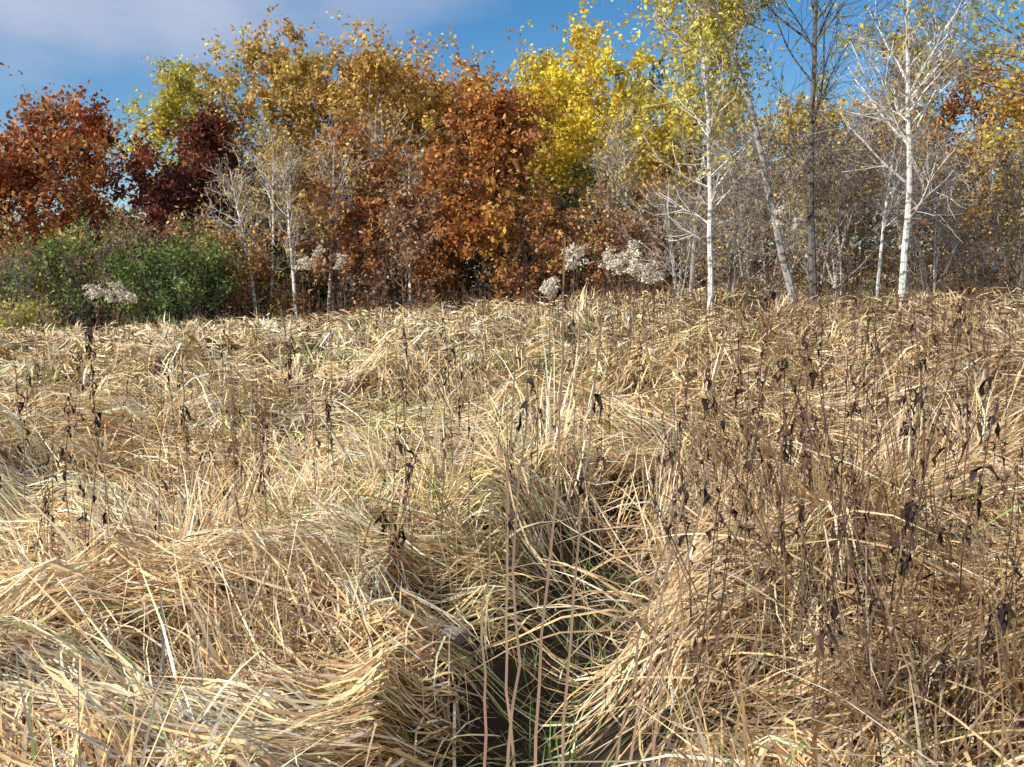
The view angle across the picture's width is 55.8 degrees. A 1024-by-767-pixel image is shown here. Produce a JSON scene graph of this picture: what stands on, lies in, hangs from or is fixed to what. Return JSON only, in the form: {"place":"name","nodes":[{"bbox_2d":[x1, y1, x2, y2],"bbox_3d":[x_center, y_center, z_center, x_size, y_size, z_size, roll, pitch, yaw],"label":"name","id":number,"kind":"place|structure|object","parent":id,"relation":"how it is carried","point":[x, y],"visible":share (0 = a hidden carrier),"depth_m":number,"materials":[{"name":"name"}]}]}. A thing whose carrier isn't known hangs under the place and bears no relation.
{"place":"outdoors","nodes":[
{"label":"outdoors","id":0,"kind":"place"},
{"bbox_2d":[0,253,1023,766],"bbox_3d":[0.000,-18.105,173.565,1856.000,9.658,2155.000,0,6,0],"label":"ground","id":1,"kind":"structure","parent":0,"point":[498,723],"depth_m":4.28,"materials":[{"name":"beige plant"}]},
{"bbox_2d":[13,360,30,518],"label":"goldenrod stalk","id":2,"kind":"object","parent":1,"relation":"on","point":[21,404],"visible":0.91,"depth_m":5.71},
{"bbox_2d":[0,245,47,330],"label":"green shrub","id":3,"kind":"object","parent":1,"relation":"on","point":[5,271],"visible":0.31,"depth_m":38.47,"materials":[{"name":"green plant"}]},
{"bbox_2d":[0,286,78,345],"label":"green shrub","id":4,"kind":"object","parent":1,"relation":"on","point":[11,320],"visible":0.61,"depth_m":33.82,"materials":[{"name":"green plant"}]},
{"bbox_2d":[0,225,88,330],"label":"green shrub","id":5,"kind":"object","parent":1,"relation":"on","point":[17,291],"visible":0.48,"depth_m":38.91,"materials":[{"name":"green plant"}]},
{"bbox_2d":[0,125,106,314],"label":"red oak tree","id":6,"kind":"object","parent":1,"relation":"on","point":[4,176],"visible":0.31,"depth_m":43.59,"materials":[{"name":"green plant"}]},
{"bbox_2d":[57,396,74,540],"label":"goldenrod stalk","id":7,"kind":"object","parent":1,"relation":"on","point":[64,477],"visible":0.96,"depth_m":5.17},
{"bbox_2d":[0,206,145,332],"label":"green shrub","id":8,"kind":"object","parent":1,"relation":"on","point":[76,249],"visible":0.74,"depth_m":39.23,"materials":[{"name":"green plant"}]},
{"bbox_2d":[31,198,137,325],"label":"oak sapling","id":9,"kind":"object","parent":1,"relation":"on","point":[94,218],"visible":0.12,"depth_m":43.16,"materials":[{"name":"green plant"}]},
{"bbox_2d":[13,220,168,337],"bbox_3d":[-16.928,-4.343,40.741,5.661,5.213,6.869,0,6,0],"label":"green shrub","id":10,"kind":"object","parent":1,"relation":"on","point":[108,245],"visible":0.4,"depth_m":39.95,"materials":[{"name":"green plant"}]},
{"bbox_2d":[0,62,193,328],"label":"red oak tree","id":11,"kind":"object","parent":1,"relation":"on","point":[67,145],"visible":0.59,"depth_m":43.49,"materials":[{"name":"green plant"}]},
{"bbox_2d":[84,327,111,557],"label":"goldenrod stalk","id":12,"kind":"object","parent":1,"relation":"on","point":[90,337],"visible":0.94,"depth_m":4.98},
{"bbox_2d":[81,281,138,366],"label":"seed head weed","id":13,"kind":"object","parent":1,"relation":"on","point":[122,295],"visible":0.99,"depth_m":16.89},
{"bbox_2d":[104,204,203,321],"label":"oak sapling","id":14,"kind":"object","parent":1,"relation":"on","point":[137,228],"visible":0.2,"depth_m":41.56,"materials":[{"name":"brown plant"}]},
{"bbox_2d":[88,233,237,325],"bbox_3d":[-14.169,-3.643,39.698,5.662,5.170,5.958,0,6,0],"label":"green shrub","id":15,"kind":"object","parent":1,"relation":"on","point":[121,261],"visible":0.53,"depth_m":38.38,"materials":[{"name":"green plant"}]},
{"bbox_2d":[108,136,231,315],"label":"maple tree","id":16,"kind":"object","parent":1,"relation":"on","point":[162,192],"visible":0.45,"depth_m":43.37,"materials":[{"name":"red plant"}]},
{"bbox_2d":[86,209,262,326],"bbox_3d":[-13.235,-4.074,38.570,5.920,5.835,5.095,1,7,10],"label":"green shrub","id":17,"kind":"object","parent":1,"relation":"on","point":[210,285],"visible":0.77,"depth_m":38.24,"materials":[{"name":"green plant"}]},
{"bbox_2d":[107,53,243,241],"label":"aspen tree","id":18,"kind":"object","parent":1,"relation":"on","point":[174,95],"visible":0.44,"depth_m":50.58,"materials":[{"name":"yellow plant"}]},
{"bbox_2d":[141,201,269,323],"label":"oak sapling","id":19,"kind":"object","parent":1,"relation":"on","point":[203,221],"visible":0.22,"depth_m":41.31,"materials":[{"name":"green plant"}]},
{"bbox_2d":[144,98,281,312],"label":"maple tree","id":20,"kind":"object","parent":1,"relation":"on","point":[201,134],"visible":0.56,"depth_m":45.27,"materials":[{"name":"red plant"}]},
{"bbox_2d":[182,141,289,317],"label":"birch tree","id":21,"kind":"object","parent":1,"relation":"on","point":[239,213],"visible":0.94,"depth_m":39.61,"materials":[{"name":"white plant"}]},
{"bbox_2d":[199,224,321,320],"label":"oak sapling","id":22,"kind":"object","parent":1,"relation":"on","point":[243,298],"visible":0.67,"depth_m":40.38,"materials":[{"name":"brown plant"}]},
{"bbox_2d":[221,122,313,310],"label":"birch tree","id":23,"kind":"object","parent":1,"relation":"on","point":[269,154],"visible":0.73,"depth_m":41.24,"materials":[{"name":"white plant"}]},
{"bbox_2d":[151,3,393,313],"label":"cottonwood tree","id":24,"kind":"object","parent":1,"relation":"on","point":[283,78],"visible":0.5,"depth_m":47.07,"materials":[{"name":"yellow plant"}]},
{"bbox_2d":[241,139,329,320],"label":"birch tree","id":25,"kind":"object","parent":1,"relation":"on","point":[293,214],"visible":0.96,"depth_m":39.51,"materials":[{"name":"white plant"}]},
{"bbox_2d":[246,186,339,313],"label":"oak sapling","id":26,"kind":"object","parent":1,"relation":"on","point":[279,255],"visible":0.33,"depth_m":42.63,"materials":[{"name":"brown plant"}]},
{"bbox_2d":[237,47,374,307],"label":"aspen tree","id":27,"kind":"object","parent":1,"relation":"on","point":[287,272],"visible":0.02,"depth_m":52.02,"materials":[{"name":"orange plant"}]},
{"bbox_2d":[293,245,348,345],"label":"seed head weed","id":28,"kind":"object","parent":1,"relation":"on","point":[340,259],"visible":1,"depth_m":19.91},
{"bbox_2d":[274,168,392,319],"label":"oak sapling","id":29,"kind":"object","parent":1,"relation":"on","point":[318,264],"visible":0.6,"depth_m":40.03,"materials":[{"name":"brown plant"}]},
{"bbox_2d":[285,113,398,309],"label":"birch tree","id":30,"kind":"object","parent":1,"relation":"on","point":[331,178],"visible":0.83,"depth_m":40.36,"materials":[{"name":"yellow plant"}]},
{"bbox_2d":[251,9,476,308],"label":"aspen tree","id":31,"kind":"object","parent":1,"relation":"on","point":[365,69],"visible":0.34,"depth_m":47.52,"materials":[{"name":"orange plant"}]},
{"bbox_2d":[298,96,430,308],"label":"rust oak tree","id":32,"kind":"object","parent":1,"relation":"on","point":[375,171],"visible":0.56,"depth_m":41.44,"materials":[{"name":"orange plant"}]},
{"bbox_2d":[327,98,444,317],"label":"birch tree","id":33,"kind":"object","parent":1,"relation":"on","point":[370,130],"visible":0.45,"depth_m":41.57,"materials":[{"name":"brown plant"}]},
{"bbox_2d":[343,191,457,318],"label":"oak sapling","id":34,"kind":"object","parent":1,"relation":"on","point":[408,257],"visible":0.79,"depth_m":39.44,"materials":[{"name":"brown plant"}]},
{"bbox_2d":[365,138,451,305],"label":"birch tree","id":35,"kind":"object","parent":1,"relation":"on","point":[413,193],"visible":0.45,"depth_m":40.59,"materials":[{"name":"brown plant"}]},
{"bbox_2d":[360,39,506,300],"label":"oak tree","id":36,"kind":"object","parent":1,"relation":"on","point":[458,62],"visible":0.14,"depth_m":50.42,"materials":[{"name":"orange plant"}]},
{"bbox_2d":[370,145,517,314],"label":"oak sapling","id":37,"kind":"object","parent":1,"relation":"on","point":[429,234],"visible":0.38,"depth_m":39.95,"materials":[{"name":"brown plant"}]},
{"bbox_2d":[437,625,468,645],"bbox_3d":[-0.227,0.970,3.729,0.119,0.078,0.087,2,7,18],"label":"stone","id":38,"kind":"object","parent":1,"relation":"on","point":[459,638],"visible":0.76,"depth_m":3.71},
{"bbox_2d":[351,59,590,308],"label":"rust oak tree","id":39,"kind":"object","parent":1,"relation":"on","point":[496,135],"visible":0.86,"depth_m":40.08,"materials":[{"name":"orange plant"}]},
{"bbox_2d":[480,476,493,766],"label":"goldenrod stalk","id":40,"kind":"object","parent":1,"relation":"on","point":[484,698],"visible":1,"depth_m":2.69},
{"bbox_2d":[433,191,547,297],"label":"oak sapling","id":41,"kind":"object","parent":1,"relation":"on","point":[526,253],"visible":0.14,"depth_m":41.90,"materials":[{"name":"brown plant"}]},
{"bbox_2d":[0,250,1023,766],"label":"dead goldenrod patch","id":42,"kind":"object","parent":1,"relation":"on","point":[860,550],"visible":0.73,"depth_m":4.30,"materials":[{"name":"plant"}]},
{"bbox_2d":[0,113,1023,321],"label":"distant woodland","id":43,"kind":"object","parent":1,"relation":"on","point":[281,277],"visible":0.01,"depth_m":56.30,"materials":[{"name":"brown plant"}]},
{"bbox_2d":[505,328,520,766],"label":"goldenrod stalk","id":44,"kind":"object","parent":1,"relation":"on","point":[509,525],"visible":0.98,"depth_m":3.19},
{"bbox_2d":[12,219,1023,332],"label":"woodland undergrowth","id":45,"kind":"object","parent":1,"relation":"on","point":[467,287],"visible":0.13,"depth_m":43.90,"materials":[{"name":"brown plant"}]},
{"bbox_2d":[506,378,534,766],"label":"goldenrod stalk","id":46,"kind":"object","parent":1,"relation":"on","point":[530,381],"visible":1,"depth_m":2.39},
{"bbox_2d":[417,19,627,277],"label":"aspen tree","id":47,"kind":"object","parent":1,"relation":"on","point":[545,55],"visible":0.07,"depth_m":50.60,"materials":[{"name":"yellow plant"}]},
{"bbox_2d":[33,241,1023,336],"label":"field edge brambles","id":48,"kind":"object","parent":1,"relation":"on","point":[317,309],"visible":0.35,"depth_m":39.65,"materials":[{"name":"plant"}]},
{"bbox_2d":[472,202,584,307],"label":"oak sapling","id":49,"kind":"object","parent":1,"relation":"on","point":[513,266],"visible":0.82,"depth_m":38.63,"materials":[{"name":"brown plant"}]},
{"bbox_2d":[472,158,603,307],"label":"oak sapling","id":50,"kind":"object","parent":1,"relation":"on","point":[536,204],"visible":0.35,"depth_m":40.43,"materials":[{"name":"brown plant"}]},
{"bbox_2d":[534,237,565,766],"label":"goldenrod stalk","id":51,"kind":"object","parent":1,"relation":"on","point":[561,290],"visible":1,"depth_m":2.48,"materials":[{"name":"plant"}]},
{"bbox_2d":[539,276,560,369],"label":"seed head weed","id":52,"kind":"object","parent":1,"relation":"on","point":[550,288],"visible":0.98,"depth_m":13.78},
{"bbox_2d":[511,74,635,278],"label":"yellow poplar tree","id":53,"kind":"object","parent":1,"relation":"on","point":[588,140],"visible":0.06,"depth_m":48.49,"materials":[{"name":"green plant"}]},
{"bbox_2d":[560,243,590,366],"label":"seed head weed","id":54,"kind":"object","parent":1,"relation":"on","point":[576,257],"visible":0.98,"depth_m":12.12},
{"bbox_2d":[561,293,604,766],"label":"goldenrod stalk","id":55,"kind":"object","parent":1,"relation":"on","point":[597,397],"visible":1,"depth_m":2.63,"materials":[{"name":"plant"}]},
{"bbox_2d":[470,0,704,290],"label":"yellow poplar tree","id":56,"kind":"object","parent":1,"relation":"on","point":[578,122],"visible":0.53,"depth_m":46.00,"materials":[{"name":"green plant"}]},
{"bbox_2d":[524,164,651,296],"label":"oak sapling","id":57,"kind":"object","parent":1,"relation":"on","point":[595,246],"visible":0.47,"depth_m":40.14,"materials":[{"name":"brown plant"}]},
{"bbox_2d":[535,162,658,284],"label":"oak sapling","id":58,"kind":"object","parent":1,"relation":"on","point":[570,203],"visible":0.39,"depth_m":42.33,"materials":[{"name":"brown plant"}]},
{"bbox_2d":[573,129,651,287],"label":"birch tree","id":59,"kind":"object","parent":1,"relation":"on","point":[613,154],"visible":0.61,"depth_m":41.33,"materials":[{"name":"yellow plant"}]},
{"bbox_2d":[597,248,630,356],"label":"seed head weed","id":60,"kind":"object","parent":1,"relation":"on","point":[608,256],"visible":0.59,"depth_m":12.12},
{"bbox_2d":[606,240,645,397],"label":"seed head weed","id":61,"kind":"object","parent":1,"relation":"on","point":[633,251],"visible":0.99,"depth_m":11.73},
{"bbox_2d":[584,94,674,282],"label":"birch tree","id":62,"kind":"object","parent":1,"relation":"on","point":[607,134],"visible":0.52,"depth_m":42.32,"materials":[{"name":"yellow plant"}]},
{"bbox_2d":[615,507,673,764],"bbox_3d":[0.312,0.905,2.571,0.215,1.177,0.031,0,6,0],"label":"goldenrod stalk","id":63,"kind":"object","parent":1,"relation":"on","point":[670,526],"visible":0.98,"depth_m":2.55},
{"bbox_2d":[581,55,707,248],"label":"tree","id":64,"kind":"object","parent":1,"relation":"on","point":[637,82],"visible":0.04,"depth_m":53.77,"materials":[{"name":"yellow plant"}]},
{"bbox_2d":[588,202,703,302],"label":"oak sapling","id":65,"kind":"object","parent":1,"relation":"on","point":[631,227],"visible":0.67,"depth_m":38.96,"materials":[{"name":"brown plant"}]},
{"bbox_2d":[636,260,665,391],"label":"seed head weed","id":66,"kind":"object","parent":1,"relation":"on","point":[656,276],"visible":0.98,"depth_m":12.72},
{"bbox_2d":[590,107,739,268],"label":"birch tree","id":67,"kind":"object","parent":1,"relation":"on","point":[671,157],"visible":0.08,"depth_m":48.37,"materials":[{"name":"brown plant"}]},
{"bbox_2d":[630,151,723,291],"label":"oak sapling","id":68,"kind":"object","parent":1,"relation":"on","point":[650,215],"visible":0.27,"depth_m":42.28,"materials":[{"name":"brown plant"}]},
{"bbox_2d":[628,322,730,766],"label":"goldenrod stalk","id":69,"kind":"object","parent":1,"relation":"on","point":[682,488],"visible":0.98,"depth_m":2.67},
{"bbox_2d":[609,152,751,307],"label":"bare thicket tree","id":70,"kind":"object","parent":1,"relation":"on","point":[671,254],"visible":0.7,"depth_m":32.41,"materials":[{"name":"grey plant"}]},
{"bbox_2d":[671,400,695,699],"bbox_3d":[0.618,0.625,3.525,0.100,1.135,0.077,2,7,15],"label":"goldenrod stalk","id":71,"kind":"object","parent":1,"relation":"on","point":[682,537],"visible":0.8,"depth_m":3.51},
{"bbox_2d":[651,335,744,766],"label":"goldenrod stalk","id":72,"kind":"object","parent":1,"relation":"on","point":[706,497],"visible":0.96,"depth_m":2.90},
{"bbox_2d":[632,63,775,258],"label":"oak tree","id":73,"kind":"object","parent":1,"relation":"on","point":[704,116],"visible":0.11,"depth_m":52.78,"materials":[{"name":"yellow plant"}]},
{"bbox_2d":[702,304,720,532],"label":"goldenrod stalk","id":74,"kind":"object","parent":1,"relation":"on","point":[709,386],"visible":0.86,"depth_m":5.00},
{"bbox_2d":[642,0,796,294],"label":"poplar tree","id":75,"kind":"object","parent":1,"relation":"on","point":[693,86],"visible":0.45,"depth_m":36.89,"materials":[{"name":"yellow plant"}]},
{"bbox_2d":[652,98,800,306],"bbox_3d":[7.188,-5.566,30.520,4.771,6.663,4.406,6,9,44],"label":"bare thicket tree","id":76,"kind":"object","parent":1,"relation":"on","point":[729,273],"visible":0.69,"depth_m":30.48,"materials":[{"name":"grey plant"}]},
{"bbox_2d":[651,86,807,286],"bbox_3d":[8.444,-7.050,36.370,6.570,7.905,5.887,-4,8,-33],"label":"bare thicket tree","id":77,"kind":"object","parent":1,"relation":"on","point":[747,231],"visible":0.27,"depth_m":36.13,"materials":[{"name":"grey plant"}]},
{"bbox_2d":[593,0,873,317],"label":"poplar tree","id":78,"kind":"object","parent":1,"relation":"on","point":[704,36],"visible":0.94,"depth_m":26.31,"materials":[{"name":"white plant"}]},
{"bbox_2d":[642,0,858,308],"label":"poplar tree","id":79,"kind":"object","parent":1,"relation":"on","point":[785,268],"visible":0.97,"depth_m":25.21,"materials":[{"name":"grey plant"}]},
{"bbox_2d":[766,357,792,673],"bbox_3d":[0.986,0.525,3.628,0.074,1.260,0.137,0,6,0],"label":"goldenrod stalk","id":80,"kind":"object","parent":1,"relation":"on","point":[785,445],"visible":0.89,"depth_m":3.56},
{"bbox_2d":[706,138,884,301],"bbox_3d":[9.094,-5.279,31.488,5.629,5.727,4.291,5,8,37],"label":"bare thicket tree","id":81,"kind":"object","parent":1,"relation":"on","point":[798,200],"visible":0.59,"depth_m":31.30,"materials":[{"name":"grey plant"}]},
{"bbox_2d":[779,329,811,565],"bbox_3d":[1.217,0.411,4.207,0.055,1.302,0.173,-3,7,-28],"label":"goldenrod stalk","id":82,"kind":"object","parent":1,"relation":"on","point":[804,337],"visible":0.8,"depth_m":4.18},
{"bbox_2d":[736,56,866,262],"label":"oak tree","id":83,"kind":"object","parent":1,"relation":"on","point":[791,125],"visible":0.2,"depth_m":53.31,"materials":[{"name":"yellow plant"}]},
{"bbox_2d":[731,109,887,293],"bbox_3d":[10.643,-6.667,35.277,5.154,7.148,5.930,4,8,31],"label":"bare thicket tree","id":84,"kind":"object","parent":1,"relation":"on","point":[819,226],"visible":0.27,"depth_m":35.43,"materials":[{"name":"grey plant"}]},
{"bbox_2d":[709,0,916,308],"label":"poplar tree","id":85,"kind":"object","parent":1,"relation":"on","point":[812,112],"visible":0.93,"depth_m":24.80,"materials":[{"name":"grey plant"}]},
{"bbox_2d":[811,283,827,498],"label":"goldenrod stalk","id":86,"kind":"object","parent":1,"relation":"on","point":[818,289],"visible":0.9,"depth_m":5.24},
{"bbox_2d":[761,77,929,295],"bbox_3d":[11.076,-6.005,30.387,5.530,7.516,5.640,-4,8,-31],"label":"bare thicket tree","id":87,"kind":"object","parent":1,"relation":"on","point":[847,225],"visible":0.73,"depth_m":30.63,"materials":[{"name":"grey plant"}]},
{"bbox_2d":[783,54,948,262],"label":"oak tree","id":88,"kind":"object","parent":1,"relation":"on","point":[868,109],"visible":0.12,"depth_m":51.92,"materials":[{"name":"brown plant"}]},
{"bbox_2d":[800,103,953,296],"bbox_3d":[11.675,-6.046,31.944,5.106,6.608,6.086,0,6,0],"label":"bare thicket tree","id":89,"kind":"object","parent":1,"relation":"on","point":[860,258],"visible":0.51,"depth_m":32.20,"materials":[{"name":"grey plant"}]},
{"bbox_2d":[873,500,917,766],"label":"goldenrod stalk","id":90,"kind":"object","parent":1,"relation":"on","point":[908,512],"visible":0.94,"depth_m":2.84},
{"bbox_2d":[837,0,967,310],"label":"poplar tree","id":91,"kind":"object","parent":1,"relation":"on","point":[888,193],"visible":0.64,"depth_m":27.03,"materials":[{"name":"white plant"}]},
{"bbox_2d":[824,91,991,287],"bbox_3d":[14.168,-6.884,34.760,6.666,7.402,5.431,6,9,42],"label":"bare thicket tree","id":92,"kind":"object","parent":1,"relation":"on","point":[911,256],"visible":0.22,"depth_m":34.63,"materials":[{"name":"grey plant"}]},
{"bbox_2d":[896,327,919,615],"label":"goldenrod stalk","id":93,"kind":"object","parent":1,"relation":"on","point":[899,402],"visible":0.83,"depth_m":3.81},
{"bbox_2d":[796,0,1023,315],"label":"poplar tree","id":94,"kind":"object","parent":1,"relation":"on","point":[908,140],"visible":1,"depth_m":23.63,"materials":[{"name":"white plant"}]},
{"bbox_2d":[808,0,1023,146],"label":"poplar tree","id":95,"kind":"object","parent":1,"relation":"on","point":[990,55],"visible":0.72,"depth_m":24.51,"materials":[{"name":"yellow plant"}]},
{"bbox_2d":[910,307,926,537],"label":"goldenrod stalk","id":96,"kind":"object","parent":1,"relation":"on","point":[916,400],"visible":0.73,"depth_m":4.41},
{"bbox_2d":[834,112,1010,293],"bbox_3d":[12.927,-5.444,29.710,4.364,6.415,5.982,-1,7,-11],"label":"bare thicket tree","id":97,"kind":"object","parent":1,"relation":"on","point":[937,179],"visible":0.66,"depth_m":29.56,"materials":[{"name":"grey plant"}]},
{"bbox_2d":[842,26,1023,261],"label":"red oak tree","id":98,"kind":"object","parent":1,"relation":"on","point":[954,104],"visible":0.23,"depth_m":48.56,"materials":[{"name":"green plant"}]},
{"bbox_2d":[855,108,1023,286],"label":"bare thicket tree","id":99,"kind":"object","parent":1,"relation":"on","point":[976,227],"visible":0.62,"depth_m":31.18,"materials":[{"name":"grey plant"}]},
{"bbox_2d":[960,295,974,514],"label":"goldenrod stalk","id":100,"kind":"object","parent":1,"relation":"on","point":[968,396],"visible":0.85,"depth_m":4.70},
{"bbox_2d":[917,34,1023,255],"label":"oak tree","id":101,"kind":"object","parent":1,"relation":"on","point":[1015,103],"visible":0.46,"depth_m":45.75,"materials":[{"name":"yellow plant"}]},
{"bbox_2d":[950,402,1000,663],"bbox_3d":[1.490,0.637,3.138,0.134,1.171,0.065,5,8,37],"label":"goldenrod stalk","id":102,"kind":"object","parent":1,"relation":"on","point":[973,475],"visible":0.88,"depth_m":3.11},
{"bbox_2d":[956,548,1023,766],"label":"goldenrod stalk","id":103,"kind":"object","parent":1,"relation":"on","point":[1002,613],"visible":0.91,"depth_m":2.83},
{"bbox_2d":[962,122,1023,297],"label":"bare thicket tree","id":104,"kind":"object","parent":1,"relation":"on","point":[1020,230],"visible":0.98,"depth_m":28.97,"materials":[{"name":"grey plant"}]},
{"bbox_2d":[0,0,1023,277],"label":"sky","id":105,"kind":"structure","parent":0,"point":[58,42],"materials":[{"name":"blue"}]},
{"bbox_2d":[405,548,736,766],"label":"green grass","id":106,"kind":"structure","parent":0,"point":[570,751],"depth_m":3.96,"materials":[{"name":"plant"}]},
{"bbox_2d":[522,533,1023,766],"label":"broad blade grass","id":107,"kind":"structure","parent":0,"point":[963,755],"depth_m":3.08,"materials":[{"name":"plant"}]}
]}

